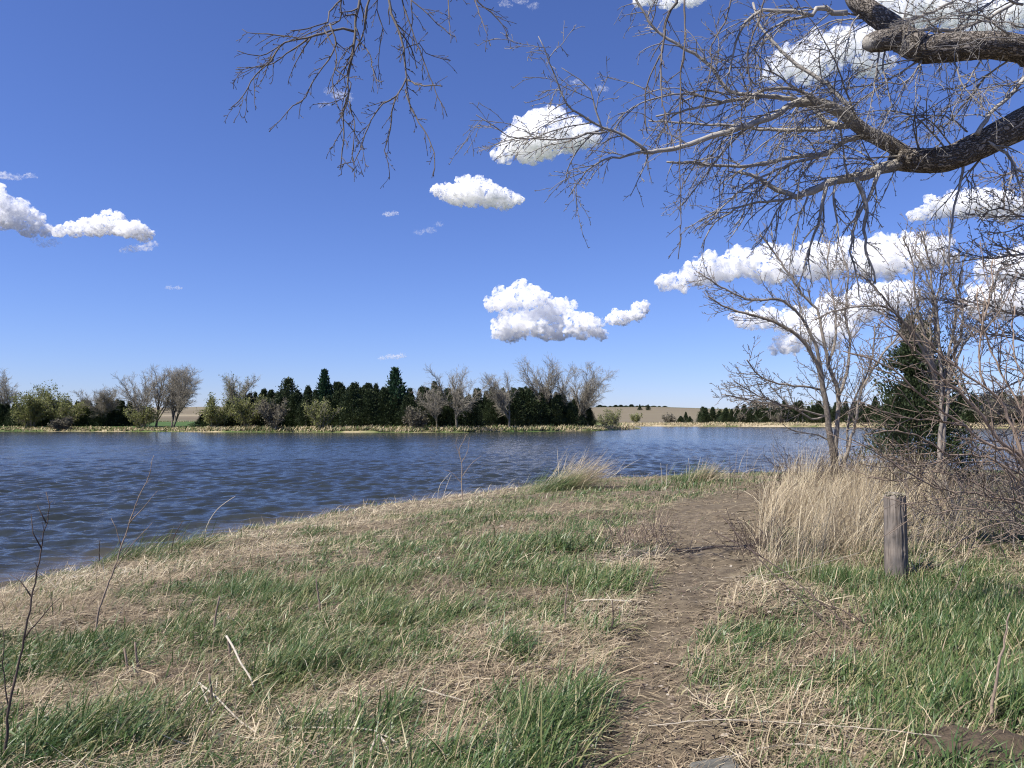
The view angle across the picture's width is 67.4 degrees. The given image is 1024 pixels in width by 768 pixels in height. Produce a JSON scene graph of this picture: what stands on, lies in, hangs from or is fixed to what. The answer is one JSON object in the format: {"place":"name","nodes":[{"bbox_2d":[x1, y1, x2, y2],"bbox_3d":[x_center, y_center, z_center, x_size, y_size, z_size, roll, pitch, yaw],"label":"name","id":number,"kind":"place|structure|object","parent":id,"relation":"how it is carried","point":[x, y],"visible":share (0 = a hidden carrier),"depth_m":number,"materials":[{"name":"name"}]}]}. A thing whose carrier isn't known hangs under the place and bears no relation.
{"place":"outdoors","nodes":[
{"label":"outdoors","id":0,"kind":"place"},
{"bbox_2d":[10,407,975,422],"bbox_3d":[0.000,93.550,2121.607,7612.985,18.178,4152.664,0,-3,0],"label":"hills","id":1,"kind":"structure","parent":0,"point":[653,414],"depth_m":492.11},
{"bbox_2d":[0,419,1023,432],"bbox_3d":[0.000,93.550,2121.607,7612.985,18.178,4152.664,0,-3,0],"label":"shore","id":2,"kind":"structure","parent":0,"point":[168,424],"depth_m":142.22,"materials":[{"name":"plant"}]},
{"bbox_2d":[0,404,8,425],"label":"cedar tree","id":3,"kind":"object","parent":2,"relation":"on","point":[2,409],"visible":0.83,"depth_m":152.03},
{"bbox_2d":[0,368,19,405],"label":"bare tree","id":4,"kind":"object","parent":2,"relation":"on","point":[4,396],"visible":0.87,"depth_m":153.92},
{"bbox_2d":[0,409,23,425],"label":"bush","id":5,"kind":"object","parent":2,"relation":"on","point":[13,423],"visible":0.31,"depth_m":150.17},
{"bbox_2d":[8,390,53,426],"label":"leafing bush","id":6,"kind":"object","parent":2,"relation":"on","point":[30,411],"visible":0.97,"depth_m":146.23,"materials":[{"name":"green plant"}]},
{"bbox_2d":[13,380,66,425],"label":"bare tree","id":7,"kind":"object","parent":2,"relation":"on","point":[41,391],"visible":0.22,"depth_m":152.55,"materials":[{"name":"green plant"}]},
{"bbox_2d":[47,416,73,428],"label":"grey bush","id":8,"kind":"object","parent":2,"relation":"on","point":[64,423],"visible":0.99,"depth_m":141.94,"materials":[{"name":"plant"}]},
{"bbox_2d":[35,390,88,422],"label":"leafing bush","id":9,"kind":"object","parent":2,"relation":"on","point":[55,412],"visible":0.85,"depth_m":147.86,"materials":[{"name":"green plant"}]},
{"bbox_2d":[71,400,94,425],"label":"cedar tree","id":10,"kind":"object","parent":2,"relation":"on","point":[86,422],"visible":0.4,"depth_m":150.61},
{"bbox_2d":[69,384,121,425],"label":"bare tree","id":11,"kind":"object","parent":2,"relation":"on","point":[105,404],"visible":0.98,"depth_m":148.48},
{"bbox_2d":[84,399,114,425],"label":"cedar tree","id":12,"kind":"object","parent":2,"relation":"on","point":[94,418],"visible":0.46,"depth_m":149.96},
{"bbox_2d":[90,406,121,425],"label":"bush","id":13,"kind":"object","parent":2,"relation":"on","point":[109,417],"visible":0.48,"depth_m":150.37,"materials":[{"name":"plant"}]},
{"bbox_2d":[110,400,130,425],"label":"cedar tree","id":14,"kind":"object","parent":2,"relation":"on","point":[122,417],"visible":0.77,"depth_m":152.62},
{"bbox_2d":[113,371,158,425],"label":"bare tree","id":15,"kind":"object","parent":2,"relation":"on","point":[145,394],"visible":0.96,"depth_m":144.78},
{"bbox_2d":[123,403,162,427],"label":"leafing bush","id":16,"kind":"object","parent":2,"relation":"on","point":[147,417],"visible":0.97,"depth_m":142.89,"materials":[{"name":"green plant"}]},
{"bbox_2d":[139,363,180,426],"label":"bare tree","id":17,"kind":"object","parent":2,"relation":"on","point":[158,395],"visible":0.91,"depth_m":145.76,"materials":[{"name":"plant"}]},
{"bbox_2d":[155,363,202,426],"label":"bare tree","id":18,"kind":"object","parent":2,"relation":"on","point":[180,396],"visible":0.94,"depth_m":144.71,"materials":[{"name":"plant"}]},
{"bbox_2d":[193,392,233,426],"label":"leafing bush","id":19,"kind":"object","parent":2,"relation":"on","point":[211,413],"visible":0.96,"depth_m":139.26,"materials":[{"name":"green plant"}]},
{"bbox_2d":[224,402,240,426],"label":"cedar tree","id":20,"kind":"object","parent":2,"relation":"on","point":[231,419],"visible":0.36,"depth_m":141.87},
{"bbox_2d":[221,372,259,424],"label":"bare tree","id":21,"kind":"object","parent":2,"relation":"on","point":[232,392],"visible":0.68,"depth_m":144.31,"materials":[{"name":"grey plant"}]},
{"bbox_2d":[224,392,269,426],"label":"leafing bush","id":22,"kind":"object","parent":2,"relation":"on","point":[244,412],"visible":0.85,"depth_m":137.75,"materials":[{"name":"green plant"}]},
{"bbox_2d":[251,396,282,426],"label":"cedar tree","id":23,"kind":"object","parent":2,"relation":"on","point":[260,422],"visible":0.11,"depth_m":140.23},
{"bbox_2d":[253,397,289,429],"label":"grey bush","id":24,"kind":"object","parent":2,"relation":"on","point":[274,417],"visible":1,"depth_m":134.73,"materials":[{"name":"plant"}]},
{"bbox_2d":[269,376,302,414],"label":"pine tree","id":25,"kind":"object","parent":2,"relation":"on","point":[288,384],"visible":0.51,"depth_m":145.45,"materials":[{"name":"plant"}]},
{"bbox_2d":[282,392,300,426],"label":"cedar tree","id":26,"kind":"object","parent":2,"relation":"on","point":[294,402],"visible":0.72,"depth_m":142.08,"materials":[{"name":"plant"}]},
{"bbox_2d":[294,394,312,426],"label":"cedar tree","id":27,"kind":"object","parent":2,"relation":"on","point":[302,419],"visible":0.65,"depth_m":139.74,"materials":[{"name":"plant"}]},
{"bbox_2d":[301,397,345,428],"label":"leafing bush","id":28,"kind":"object","parent":2,"relation":"on","point":[319,418],"visible":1,"depth_m":133.72,"materials":[{"name":"green plant"}]},
{"bbox_2d":[315,368,332,407],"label":"pine tree","id":29,"kind":"object","parent":2,"relation":"on","point":[324,390],"visible":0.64,"depth_m":144.75,"materials":[{"name":"plant"}]},
{"bbox_2d":[325,391,342,426],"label":"cedar tree","id":30,"kind":"object","parent":2,"relation":"on","point":[335,399],"visible":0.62,"depth_m":141.84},
{"bbox_2d":[329,381,342,399],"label":"cedar tree","id":31,"kind":"object","parent":2,"relation":"on","point":[336,385],"visible":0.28,"depth_m":144.74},
{"bbox_2d":[332,389,355,426],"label":"cedar tree","id":32,"kind":"object","parent":2,"relation":"on","point":[344,392],"visible":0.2,"depth_m":140.79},
{"bbox_2d":[337,382,364,426],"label":"cedar tree","id":33,"kind":"object","parent":2,"relation":"on","point":[351,399],"visible":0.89,"depth_m":138.97,"materials":[{"name":"plant"}]},
{"bbox_2d":[348,388,382,427],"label":"cedar tree","id":34,"kind":"object","parent":2,"relation":"on","point":[369,400],"visible":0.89,"depth_m":138.55,"materials":[{"name":"plant"}]},
{"bbox_2d":[364,387,399,426],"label":"cedar tree","id":35,"kind":"object","parent":2,"relation":"on","point":[384,391],"visible":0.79,"depth_m":138.95,"materials":[{"name":"plant"}]},
{"bbox_2d":[370,393,394,426],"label":"cedar tree","id":36,"kind":"object","parent":2,"relation":"on","point":[375,420],"visible":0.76,"depth_m":138.74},
{"bbox_2d":[385,393,406,426],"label":"cedar tree","id":37,"kind":"object","parent":2,"relation":"on","point":[398,403],"visible":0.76,"depth_m":139.00,"materials":[{"name":"plant"}]},
{"bbox_2d":[385,366,407,410],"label":"pine tree","id":38,"kind":"object","parent":2,"relation":"on","point":[395,382],"visible":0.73,"depth_m":140.77,"materials":[{"name":"plant"}]},
{"bbox_2d":[392,395,409,427],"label":"cedar tree","id":39,"kind":"object","parent":2,"relation":"on","point":[405,404],"visible":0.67,"depth_m":138.48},
{"bbox_2d":[401,406,429,428],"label":"grey bush","id":40,"kind":"object","parent":2,"relation":"on","point":[416,420],"visible":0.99,"depth_m":132.69,"materials":[{"name":"plant"}]},
{"bbox_2d":[408,385,442,427],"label":"bare tree","id":41,"kind":"object","parent":2,"relation":"on","point":[434,411],"visible":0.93,"depth_m":135.24,"materials":[{"name":"plant"}]},
{"bbox_2d":[415,387,444,427],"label":"cedar tree","id":42,"kind":"object","parent":2,"relation":"on","point":[422,407],"visible":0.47,"depth_m":138.09,"materials":[{"name":"plant"}]},
{"bbox_2d":[427,393,451,425],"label":"cedar tree","id":43,"kind":"object","parent":2,"relation":"on","point":[443,420],"visible":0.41,"depth_m":139.52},
{"bbox_2d":[440,395,462,426],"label":"cedar tree","id":44,"kind":"object","parent":2,"relation":"on","point":[450,410],"visible":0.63,"depth_m":138.54,"materials":[{"name":"plant"}]},
{"bbox_2d":[423,364,496,427],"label":"bare tree","id":45,"kind":"object","parent":2,"relation":"on","point":[458,401],"visible":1,"depth_m":132.94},
{"bbox_2d":[455,395,481,426],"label":"cedar tree","id":46,"kind":"object","parent":2,"relation":"on","point":[464,412],"visible":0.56,"depth_m":139.33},
{"bbox_2d":[465,400,485,427],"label":"cedar tree","id":47,"kind":"object","parent":2,"relation":"on","point":[476,411],"visible":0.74,"depth_m":139.89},
{"bbox_2d":[481,397,501,426],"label":"cedar tree","id":48,"kind":"object","parent":2,"relation":"on","point":[487,405],"visible":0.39,"depth_m":144.68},
{"bbox_2d":[483,400,503,426],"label":"cedar tree","id":49,"kind":"object","parent":2,"relation":"on","point":[492,411],"visible":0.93,"depth_m":142.75,"materials":[{"name":"plant"}]},
{"bbox_2d":[480,370,518,427],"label":"bare tree","id":50,"kind":"object","parent":2,"relation":"on","point":[500,401],"visible":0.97,"depth_m":138.69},
{"bbox_2d":[502,387,530,426],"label":"cedar tree","id":51,"kind":"object","parent":2,"relation":"on","point":[515,406],"visible":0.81,"depth_m":144.88,"materials":[{"name":"plant"}]},
{"bbox_2d":[508,387,539,425],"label":"cedar tree","id":52,"kind":"object","parent":2,"relation":"on","point":[521,391],"visible":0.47,"depth_m":147.38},
{"bbox_2d":[511,388,551,426],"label":"cedar tree","id":53,"kind":"object","parent":2,"relation":"on","point":[529,395],"visible":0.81,"depth_m":146.74,"materials":[{"name":"plant"}]},
{"bbox_2d":[527,393,557,425],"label":"cedar tree","id":54,"kind":"object","parent":2,"relation":"on","point":[545,408],"visible":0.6,"depth_m":149.21,"materials":[{"name":"plant"}]},
{"bbox_2d":[514,353,577,403],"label":"bare tree","id":55,"kind":"object","parent":2,"relation":"on","point":[542,388],"visible":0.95,"depth_m":150.19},
{"bbox_2d":[542,397,565,426],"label":"cedar tree","id":56,"kind":"object","parent":2,"relation":"on","point":[555,407],"visible":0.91,"depth_m":150.05,"materials":[{"name":"plant"}]},
{"bbox_2d":[551,394,572,425],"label":"cedar tree","id":57,"kind":"object","parent":2,"relation":"on","point":[561,403],"visible":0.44,"depth_m":152.06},
{"bbox_2d":[559,402,586,426],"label":"cedar tree","id":58,"kind":"object","parent":2,"relation":"on","point":[571,412],"visible":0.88,"depth_m":151.81,"materials":[{"name":"plant"}]},
{"bbox_2d":[545,360,616,425],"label":"bare tree","id":59,"kind":"object","parent":2,"relation":"on","point":[587,396],"visible":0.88,"depth_m":154.36,"materials":[{"name":"plant"}]},
{"bbox_2d":[584,408,598,425],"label":"cedar tree","id":60,"kind":"object","parent":2,"relation":"on","point":[592,417],"visible":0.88,"depth_m":155.10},
{"bbox_2d":[597,414,611,424],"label":"leafing bush","id":61,"kind":"object","parent":2,"relation":"on","point":[605,421],"visible":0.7,"depth_m":188.58,"materials":[{"name":"green plant"}]},
{"bbox_2d":[603,408,622,424],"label":"leafing bush","id":62,"kind":"object","parent":2,"relation":"on","point":[614,420],"visible":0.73,"depth_m":195.49,"materials":[{"name":"green plant"}]},
{"bbox_2d":[662,412,676,422],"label":"bush","id":63,"kind":"object","parent":2,"relation":"on","point":[668,418],"visible":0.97,"depth_m":245.27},
{"bbox_2d":[694,407,715,422],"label":"cedar tree","id":64,"kind":"object","parent":2,"relation":"on","point":[705,412],"visible":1,"depth_m":247.49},
{"bbox_2d":[717,408,736,422],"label":"cedar tree","id":65,"kind":"object","parent":2,"relation":"on","point":[724,415],"visible":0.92,"depth_m":243.39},
{"bbox_2d":[741,408,759,423],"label":"cedar tree","id":66,"kind":"object","parent":2,"relation":"on","point":[751,417],"visible":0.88,"depth_m":240.50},
{"bbox_2d":[780,401,799,422],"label":"cedar tree","id":67,"kind":"object","parent":2,"relation":"on","point":[786,411],"visible":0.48,"depth_m":238.50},
{"bbox_2d":[790,400,808,422],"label":"cedar tree","id":68,"kind":"object","parent":2,"relation":"on","point":[801,403],"visible":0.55,"depth_m":239.38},
{"bbox_2d":[808,401,824,423],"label":"cedar tree","id":69,"kind":"object","parent":2,"relation":"on","point":[819,408],"visible":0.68,"depth_m":234.15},
{"bbox_2d":[830,402,844,422],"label":"cedar tree","id":70,"kind":"object","parent":2,"relation":"on","point":[833,413],"visible":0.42,"depth_m":232.30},
{"bbox_2d":[843,402,866,422],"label":"cedar tree","id":71,"kind":"object","parent":2,"relation":"on","point":[860,415],"visible":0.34,"depth_m":226.91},
{"bbox_2d":[961,393,984,422],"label":"cedar tree","id":72,"kind":"object","parent":2,"relation":"on","point":[969,412],"visible":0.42,"depth_m":205.42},
{"bbox_2d":[956,386,1021,424],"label":"leafless tree","id":73,"kind":"object","parent":2,"relation":"on","point":[998,416],"visible":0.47,"depth_m":194.24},
{"bbox_2d":[0,469,1023,767],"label":"green grass","id":74,"kind":"structure","parent":0,"point":[952,623],"depth_m":5.31,"materials":[{"name":"plant"}]},
{"bbox_2d":[0,426,1023,590],"bbox_3d":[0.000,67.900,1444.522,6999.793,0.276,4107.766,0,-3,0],"label":"lake water","id":75,"kind":"structure","parent":0,"point":[91,483],"depth_m":35.24,"materials":[{"name":"liquid"}]},
{"bbox_2d":[0,468,1023,767],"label":"ground","id":76,"kind":"structure","parent":0,"point":[678,502],"depth_m":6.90,"materials":[{"name":"plant"}]},
{"bbox_2d":[1,492,59,766],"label":"thin sapling","id":77,"kind":"object","parent":76,"relation":"on","point":[12,690],"visible":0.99,"depth_m":3.79,"materials":[{"name":"brown plant"}]},
{"bbox_2d":[94,456,155,632],"bbox_3d":[-3.333,1.404,6.659,0.476,1.553,0.187,1,-3,-20],"label":"leaning stalk","id":78,"kind":"object","parent":76,"relation":"on","point":[100,605],"visible":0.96,"depth_m":6.64,"materials":[{"name":"brown plant"}]},
{"bbox_2d":[100,527,188,563],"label":"reed clump","id":79,"kind":"object","parent":76,"relation":"on","point":[128,553],"visible":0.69,"depth_m":11.47,"materials":[{"name":"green plant"}]},
{"bbox_2d":[129,522,247,553],"bbox_3d":[-4.989,2.457,12.303,1.734,0.777,1.581,-1,-3,30],"label":"reed clump","id":80,"kind":"object","parent":76,"relation":"on","point":[195,540],"visible":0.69,"depth_m":12.08,"materials":[{"name":"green plant"}]},
{"bbox_2d":[198,682,258,735],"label":"fallen stalk","id":81,"kind":"object","parent":76,"relation":"on","point":[226,707],"visible":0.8,"depth_m":4.43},
{"bbox_2d":[225,635,254,690],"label":"fallen stalk","id":82,"kind":"object","parent":76,"relation":"on","point":[236,653],"visible":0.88,"depth_m":5.00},
{"bbox_2d":[283,726,397,742],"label":"fallen stalk","id":83,"kind":"object","parent":76,"relation":"on","point":[341,727],"visible":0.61,"depth_m":4.04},
{"bbox_2d":[447,434,480,499],"bbox_3d":[-1.176,2.013,18.330,0.882,1.631,0.065,0,-3,0],"label":"thin sapling","id":84,"kind":"object","parent":76,"relation":"on","point":[461,465],"visible":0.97,"depth_m":18.34,"materials":[{"name":"brown plant"}]},
{"bbox_2d":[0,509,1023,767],"bbox_3d":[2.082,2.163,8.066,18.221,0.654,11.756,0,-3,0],"label":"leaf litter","id":85,"kind":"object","parent":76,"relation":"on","point":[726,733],"visible":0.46,"depth_m":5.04,"materials":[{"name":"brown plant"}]},
{"bbox_2d":[502,462,606,494],"bbox_3d":[1.347,2.428,20.175,2.938,1.016,2.490,-1,-3,26],"label":"reed clump","id":86,"kind":"object","parent":76,"relation":"on","point":[552,486],"visible":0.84,"depth_m":19.94,"materials":[{"name":"beige plant"}]},
{"bbox_2d":[536,450,636,490],"bbox_3d":[2.146,2.224,20.662,3.063,1.401,2.558,2,-3,-37],"label":"reed clump","id":87,"kind":"object","parent":76,"relation":"on","point":[593,481],"visible":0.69,"depth_m":20.48,"materials":[{"name":"beige plant"}]},
{"bbox_2d":[224,0,1023,309],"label":"cottonwood tree","id":88,"kind":"object","parent":76,"relation":"on","point":[900,36],"visible":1,"depth_m":8.32,"materials":[{"name":"brown plant"}]},
{"bbox_2d":[601,505,698,551],"bbox_3d":[1.679,1.829,9.773,1.113,0.593,1.049,-1,-3,30],"label":"dead weed clump","id":89,"kind":"object","parent":76,"relation":"on","point":[629,533],"visible":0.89,"depth_m":9.77,"materials":[{"name":"brown plant"}]},
{"bbox_2d":[668,455,731,482],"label":"reed clump","id":90,"kind":"object","parent":76,"relation":"on","point":[699,477],"visible":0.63,"depth_m":21.20,"materials":[{"name":"beige plant"}]},
{"bbox_2d":[678,459,729,482],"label":"reed clump","id":91,"kind":"object","parent":76,"relation":"on","point":[710,475],"visible":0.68,"depth_m":21.04,"materials":[{"name":"beige plant"}]},
{"bbox_2d":[688,756,740,767],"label":"rock","id":92,"kind":"object","parent":76,"relation":"on","point":[710,763],"visible":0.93,"depth_m":3.62,"materials":[{"name":"stone"}]},
{"bbox_2d":[702,512,807,561],"bbox_3d":[2.974,1.805,9.213,1.335,0.535,0.960,0,-3,0],"label":"dead weed clump","id":93,"kind":"object","parent":76,"relation":"on","point":[748,534],"visible":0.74,"depth_m":9.19,"materials":[{"name":"brown plant"}]},
{"bbox_2d":[719,743,855,757],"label":"fallen stalk","id":94,"kind":"object","parent":76,"relation":"on","point":[734,755],"visible":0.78,"depth_m":3.71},
{"bbox_2d":[682,221,929,476],"bbox_3d":[5.945,-0.836,16.043,5.255,5.571,1.862,0,-3,-9],"label":"bare sapling","id":95,"kind":"object","parent":76,"relation":"on","point":[839,387],"visible":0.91,"depth_m":15.83,"materials":[{"name":"brown plant"}]},
{"bbox_2d":[613,429,1023,589],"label":"tall dry grass","id":96,"kind":"structure","parent":76,"relation":"on","point":[825,518],"depth_m":10.30,"materials":[{"name":"plant"}]},
{"bbox_2d":[698,508,1005,666],"bbox_3d":[2.130,1.574,5.348,2.330,1.150,1.656,-2,-3,41],"label":"fallen branch","id":97,"kind":"object","parent":76,"relation":"on","point":[787,588],"visible":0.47,"depth_m":5.93,"materials":[{"name":"wood"}]},
{"bbox_2d":[883,491,908,580],"bbox_3d":[3.761,1.605,7.523,0.223,1.105,0.222,0,-3,0],"label":"wooden post","id":98,"kind":"object","parent":76,"relation":"on","point":[896,546],"visible":0.79,"depth_m":7.45,"materials":[{"name":"grey wood"}]},
{"bbox_2d":[790,204,1016,471],"bbox_3d":[7.788,-0.932,14.980,4.990,5.311,1.275,1,-3,-17],"label":"multi stem sapling","id":99,"kind":"object","parent":76,"relation":"on","point":[903,324],"visible":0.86,"depth_m":15.02,"materials":[{"name":"brown plant"}]},
{"bbox_2d":[790,435,1023,562],"bbox_3d":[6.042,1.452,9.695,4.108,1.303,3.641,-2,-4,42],"label":"brush","id":100,"kind":"object","parent":76,"relation":"on","point":[976,512],"visible":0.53,"depth_m":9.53,"materials":[{"name":"brown plant"}]},
{"bbox_2d":[824,240,1023,595],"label":"leaning shrub","id":101,"kind":"object","parent":76,"relation":"on","point":[1019,456],"visible":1,"depth_m":6.43,"materials":[{"name":"brown plant"}]},
{"bbox_2d":[826,425,1023,482],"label":"brush","id":102,"kind":"object","parent":76,"relation":"on","point":[980,455],"visible":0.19,"depth_m":21.00,"materials":[{"name":"brown plant"}]},
{"bbox_2d":[848,309,1002,485],"bbox_3d":[10.632,0.365,20.030,3.679,4.731,4.721,0,-3,0],"label":"cedar tree","id":103,"kind":"object","parent":76,"relation":"on","point":[914,398],"visible":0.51,"depth_m":19.60,"materials":[{"name":"green plant"}]},
{"bbox_2d":[902,725,1023,767],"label":"soil mound","id":104,"kind":"object","parent":76,"relation":"on","point":[999,734],"visible":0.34,"depth_m":3.53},
{"bbox_2d":[905,148,1023,443],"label":"budding tree","id":105,"kind":"object","parent":76,"relation":"on","point":[1007,249],"visible":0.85,"depth_m":9.09,"materials":[{"name":"brown plant"}]},
{"bbox_2d":[950,444,1023,517],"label":"brush","id":106,"kind":"object","parent":76,"relation":"on","point":[1010,490],"visible":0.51,"depth_m":12.08,"materials":[{"name":"brown plant"}]},
{"bbox_2d":[988,612,1010,720],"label":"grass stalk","id":107,"kind":"object","parent":76,"relation":"on","point":[996,683],"visible":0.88,"depth_m":3.90,"materials":[{"name":"beige plant"}]},
{"bbox_2d":[0,0,1023,408],"label":"sky","id":108,"kind":"structure","parent":0,"point":[140,227],"materials":[{"name":"blue"}]},
{"bbox_2d":[604,483,1001,767],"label":"path","id":109,"kind":"structure","parent":0,"point":[702,560],"depth_m":6.37,"materials":[{"name":"soil"}]},
{"bbox_2d":[648,719,940,736],"bbox_3d":[1.570,1.726,3.810,1.766,0.126,0.107,-1,-3,18],"label":"fallen stalk","id":110,"kind":"object","parent":109,"relation":"on","point":[789,722],"visible":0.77,"depth_m":3.89,"materials":[{"name":"plant"}]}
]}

